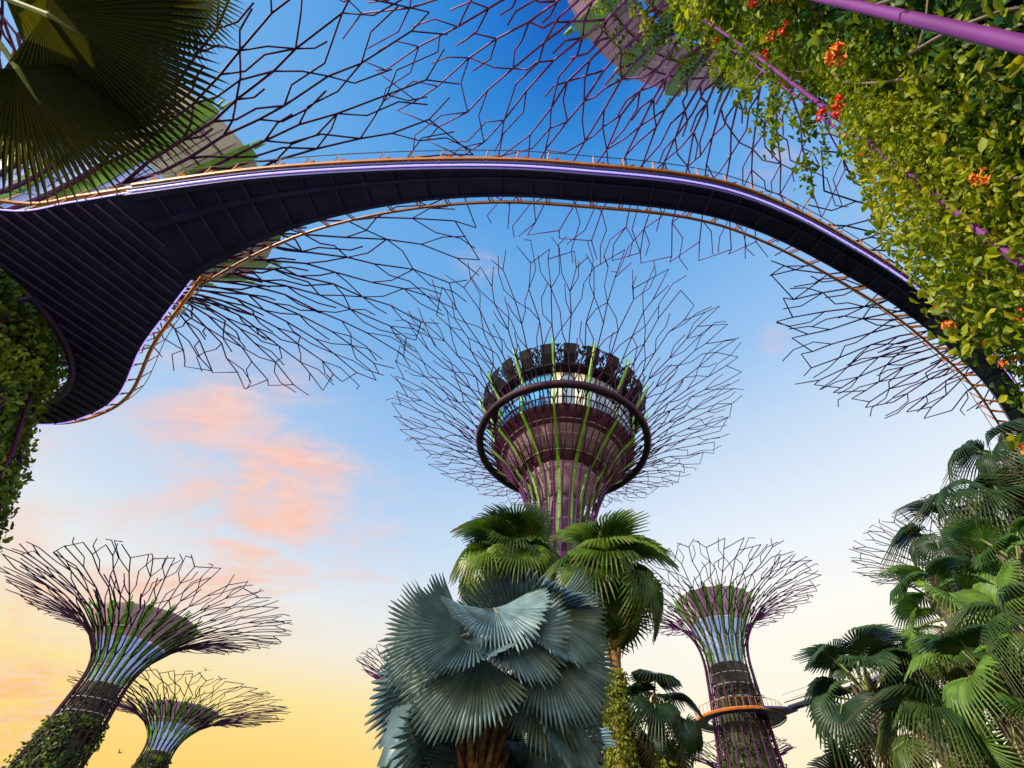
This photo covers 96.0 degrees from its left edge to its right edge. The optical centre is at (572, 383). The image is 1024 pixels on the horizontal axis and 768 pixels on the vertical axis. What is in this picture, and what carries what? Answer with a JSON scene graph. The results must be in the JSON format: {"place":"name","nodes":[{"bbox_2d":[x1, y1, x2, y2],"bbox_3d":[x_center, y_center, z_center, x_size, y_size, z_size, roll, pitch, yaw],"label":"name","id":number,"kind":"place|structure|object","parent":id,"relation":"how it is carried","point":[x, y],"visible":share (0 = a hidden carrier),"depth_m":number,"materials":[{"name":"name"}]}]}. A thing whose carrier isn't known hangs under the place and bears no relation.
{"place":"outdoors","nodes":[
{"label":"outdoors","id":0,"kind":"place"},
{"bbox_2d":[0,0,1023,767],"label":"sky","id":1,"kind":"structure","parent":0,"point":[319,501],"materials":[{"name":"blue"}]},
{"label":"ground","id":2,"kind":"structure","parent":0,"visible":0},
{"bbox_2d":[0,0,245,205],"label":"fan palm","id":3,"kind":"object","parent":2,"relation":"on","point":[86,69],"visible":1,"depth_m":2.65,"materials":[{"name":"green plant"}]},
{"bbox_2d":[0,537,292,767],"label":"supertree","id":4,"kind":"object","parent":2,"relation":"on","point":[130,641],"visible":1,"depth_m":59.64,"materials":[{"name":"purple metal"}]},
{"bbox_2d":[67,667,290,767],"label":"supertree","id":5,"kind":"object","parent":2,"relation":"on","point":[171,725],"visible":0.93,"depth_m":81.19,"materials":[{"name":"purple metal"}]},
{"bbox_2d":[0,0,479,552],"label":"supertree","id":6,"kind":"object","parent":2,"relation":"on","point":[30,376],"visible":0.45,"depth_m":29.60,"materials":[{"name":"metal"}]},
{"bbox_2d":[0,150,1023,709],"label":"skyway","id":7,"kind":"object","parent":6,"relation":"attached to","point":[106,282],"visible":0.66,"depth_m":18.67,"materials":[{"name":"purple"}]},
{"bbox_2d":[355,643,399,749],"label":"supertree","id":8,"kind":"object","parent":2,"relation":"on","point":[375,676],"visible":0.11,"depth_m":73.75,"materials":[{"name":"purple metal"}]},
{"bbox_2d":[379,743,456,767],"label":"fan palm","id":9,"kind":"object","parent":2,"relation":"on","point":[388,764],"visible":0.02,"depth_m":8.51,"materials":[{"name":"green plant"}]},
{"bbox_2d":[364,562,616,767],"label":"fan palm","id":10,"kind":"object","parent":2,"relation":"on","point":[444,680],"visible":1,"depth_m":7.38,"materials":[{"name":"green plant"}]},
{"bbox_2d":[448,501,560,669],"bbox_3d":[-2.399,9.438,13.864,4.125,12.716,4.546,0,-50,0],"label":"fan palm","id":11,"kind":"object","parent":2,"relation":"on","point":[495,534],"visible":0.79,"depth_m":16.56,"materials":[{"name":"green plant"}]},
{"bbox_2d":[503,717,616,767],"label":"fan palm","id":12,"kind":"object","parent":2,"relation":"on","point":[519,751],"visible":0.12,"depth_m":8.52,"materials":[{"name":"teal plant"}]},
{"bbox_2d":[387,236,743,767],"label":"supertree","id":13,"kind":"object","parent":2,"relation":"on","point":[564,431],"visible":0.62,"depth_m":56.02,"materials":[{"name":"purple metal"}]},
{"bbox_2d":[501,404,505,425],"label":"window pane","id":14,"kind":"structure","parent":13,"relation":"in","point":[505,404],"depth_m":59.17,"materials":[{"name":"blue glass"}]},
{"bbox_2d":[504,390,512,422],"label":"window pane","id":15,"kind":"structure","parent":13,"relation":"in","point":[509,408],"depth_m":58.22,"materials":[{"name":"blue glass"}]},
{"bbox_2d":[511,384,519,416],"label":"window pane","id":16,"kind":"structure","parent":13,"relation":"in","point":[516,403],"depth_m":57.66,"materials":[{"name":"blue glass"}]},
{"bbox_2d":[519,379,529,412],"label":"window pane","id":17,"kind":"structure","parent":13,"relation":"in","point":[527,381],"depth_m":57.12,"materials":[{"name":"blue glass"}]},
{"bbox_2d":[529,375,539,407],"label":"window pane","id":18,"kind":"structure","parent":13,"relation":"in","point":[536,393],"depth_m":56.62,"materials":[{"name":"blue glass"}]},
{"bbox_2d":[539,373,550,405],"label":"window pane","id":19,"kind":"structure","parent":13,"relation":"in","point":[548,375],"depth_m":56.71,"materials":[{"name":"blue glass"}]},
{"bbox_2d":[551,372,561,403],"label":"window pane","id":20,"kind":"structure","parent":13,"relation":"in","point":[558,374],"depth_m":56.21,"materials":[{"name":"grey glass"}]},
{"bbox_2d":[563,372,573,402],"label":"window pane","id":21,"kind":"structure","parent":13,"relation":"in","point":[565,377],"depth_m":56.30,"materials":[{"name":"grey glass"}]},
{"bbox_2d":[575,373,584,404],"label":"window pane","id":22,"kind":"structure","parent":13,"relation":"in","point":[583,376],"depth_m":56.43,"materials":[{"name":"grey glass"}]},
{"bbox_2d":[586,375,595,407],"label":"window pane","id":23,"kind":"structure","parent":13,"relation":"in","point":[593,379],"depth_m":56.88,"materials":[{"name":"grey glass"}]},
{"bbox_2d":[596,379,605,412],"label":"window pane","id":24,"kind":"structure","parent":13,"relation":"in","point":[602,383],"depth_m":57.16,"materials":[{"name":"grey glass"}]},
{"bbox_2d":[605,383,614,417],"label":"window pane","id":25,"kind":"structure","parent":13,"relation":"in","point":[607,400],"depth_m":57.48,"materials":[{"name":"grey glass"}]},
{"bbox_2d":[613,388,620,422],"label":"window pane","id":26,"kind":"structure","parent":13,"relation":"in","point":[613,388],"depth_m":58.15,"materials":[{"name":"grey glass"}]},
{"bbox_2d":[621,405,626,429],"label":"window pane","id":27,"kind":"structure","parent":13,"relation":"in","point":[624,416],"depth_m":58.93,"materials":[{"name":"grey glass"}]},
{"bbox_2d":[545,508,678,767],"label":"fan palm","id":28,"kind":"object","parent":2,"relation":"on","point":[611,551],"visible":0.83,"depth_m":13.52,"materials":[{"name":"green plant"}]},
{"bbox_2d":[601,668,640,767],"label":"creeper","id":29,"kind":"object","parent":28,"relation":"attached to","point":[625,726],"visible":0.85,"depth_m":11.40,"materials":[{"name":"green plant"}]},
{"bbox_2d":[621,669,708,767],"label":"fan palm","id":30,"kind":"object","parent":2,"relation":"on","point":[686,733],"visible":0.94,"depth_m":11.52,"materials":[{"name":"green plant"}]},
{"bbox_2d":[649,733,681,767],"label":"creeper","id":31,"kind":"object","parent":30,"relation":"attached to","point":[662,763],"visible":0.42,"depth_m":11.08,"materials":[{"name":"green plant"}]},
{"bbox_2d":[340,0,1023,453],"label":"supertree","id":32,"kind":"structure","parent":2,"relation":"on","point":[924,104],"depth_m":4.97,"materials":[{"name":"metal"}]},
{"bbox_2d":[642,537,820,767],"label":"supertree","id":33,"kind":"object","parent":2,"relation":"on","point":[745,738],"visible":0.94,"depth_m":67.68,"materials":[{"name":"purple metal"}]},
{"bbox_2d":[695,696,797,732],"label":"walkway landing","id":34,"kind":"object","parent":33,"relation":"attached to","point":[775,715],"visible":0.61,"depth_m":60.08,"materials":[{"name":"orange paint"}]},
{"bbox_2d":[691,736,796,767],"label":"supertree","id":35,"kind":"object","parent":2,"relation":"on","point":[712,764],"visible":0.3,"depth_m":95.11,"materials":[{"name":"purple metal"}]},
{"bbox_2d":[806,754,872,767],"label":"fan palm","id":36,"kind":"object","parent":2,"relation":"on","point":[816,763],"visible":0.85,"depth_m":9.16,"materials":[{"name":"green plant"}]},
{"bbox_2d":[793,624,957,767],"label":"fan palm","id":37,"kind":"object","parent":2,"relation":"on","point":[867,645],"visible":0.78,"depth_m":9.66,"materials":[{"name":"green plant"}]},
{"bbox_2d":[769,136,1023,418],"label":"supertree","id":38,"kind":"object","parent":2,"relation":"on","point":[869,306],"visible":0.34,"depth_m":44.24,"materials":[{"name":"purple metal"}]},
{"bbox_2d":[846,623,985,756],"bbox_3d":[7.608,7.981,8.590,2.749,6.523,2.438,0,-50,0],"label":"fan palm","id":39,"kind":"object","parent":2,"relation":"on","point":[916,675],"visible":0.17,"depth_m":9.79,"materials":[{"name":"green plant"}]},
{"bbox_2d":[841,684,1020,767],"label":"fan palm","id":40,"kind":"object","parent":2,"relation":"on","point":[908,701],"visible":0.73,"depth_m":7.51,"materials":[{"name":"green plant"}]},
{"bbox_2d":[849,485,1021,623],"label":"supertree","id":41,"kind":"object","parent":2,"relation":"on","point":[860,558],"visible":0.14,"depth_m":55.03,"materials":[{"name":"purple metal"}]},
{"bbox_2d":[879,498,1016,615],"bbox_3d":[11.481,7.281,10.574,4.165,10.462,3.163,0,-50,0],"label":"fan palm","id":42,"kind":"object","parent":2,"relation":"on","point":[924,547],"visible":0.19,"depth_m":13.73,"materials":[{"name":"green plant"}]},
{"bbox_2d":[876,555,1023,713],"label":"fan palm","id":43,"kind":"object","parent":2,"relation":"on","point":[945,608],"visible":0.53,"depth_m":9.75,"materials":[{"name":"green plant"}]},
{"bbox_2d":[904,624,1023,767],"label":"fan palm","id":44,"kind":"object","parent":2,"relation":"on","point":[961,692],"visible":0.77,"depth_m":7.30,"materials":[{"name":"green plant"}]},
{"bbox_2d":[905,469,1023,570],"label":"fan palm","id":45,"kind":"object","parent":2,"relation":"on","point":[959,495],"visible":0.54,"depth_m":12.21,"materials":[{"name":"green plant"}]},
{"bbox_2d":[930,515,1023,626],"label":"fan palm","id":46,"kind":"object","parent":2,"relation":"on","point":[983,563],"visible":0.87,"depth_m":9.79,"materials":[{"name":"green plant"}]},
{"bbox_2d":[933,583,1023,736],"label":"fan palm","id":47,"kind":"object","parent":2,"relation":"on","point":[1012,676],"visible":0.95,"depth_m":7.54,"materials":[{"name":"green plant"}]},
{"bbox_2d":[940,418,1023,520],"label":"fan palm","id":48,"kind":"object","parent":2,"relation":"on","point":[986,461],"visible":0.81,"depth_m":12.60,"materials":[{"name":"green plant"}]},
{"bbox_2d":[959,485,1023,584],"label":"fan palm","id":49,"kind":"object","parent":2,"relation":"on","point":[1021,488],"visible":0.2,"depth_m":11.55,"materials":[{"name":"green plant"}]}
]}

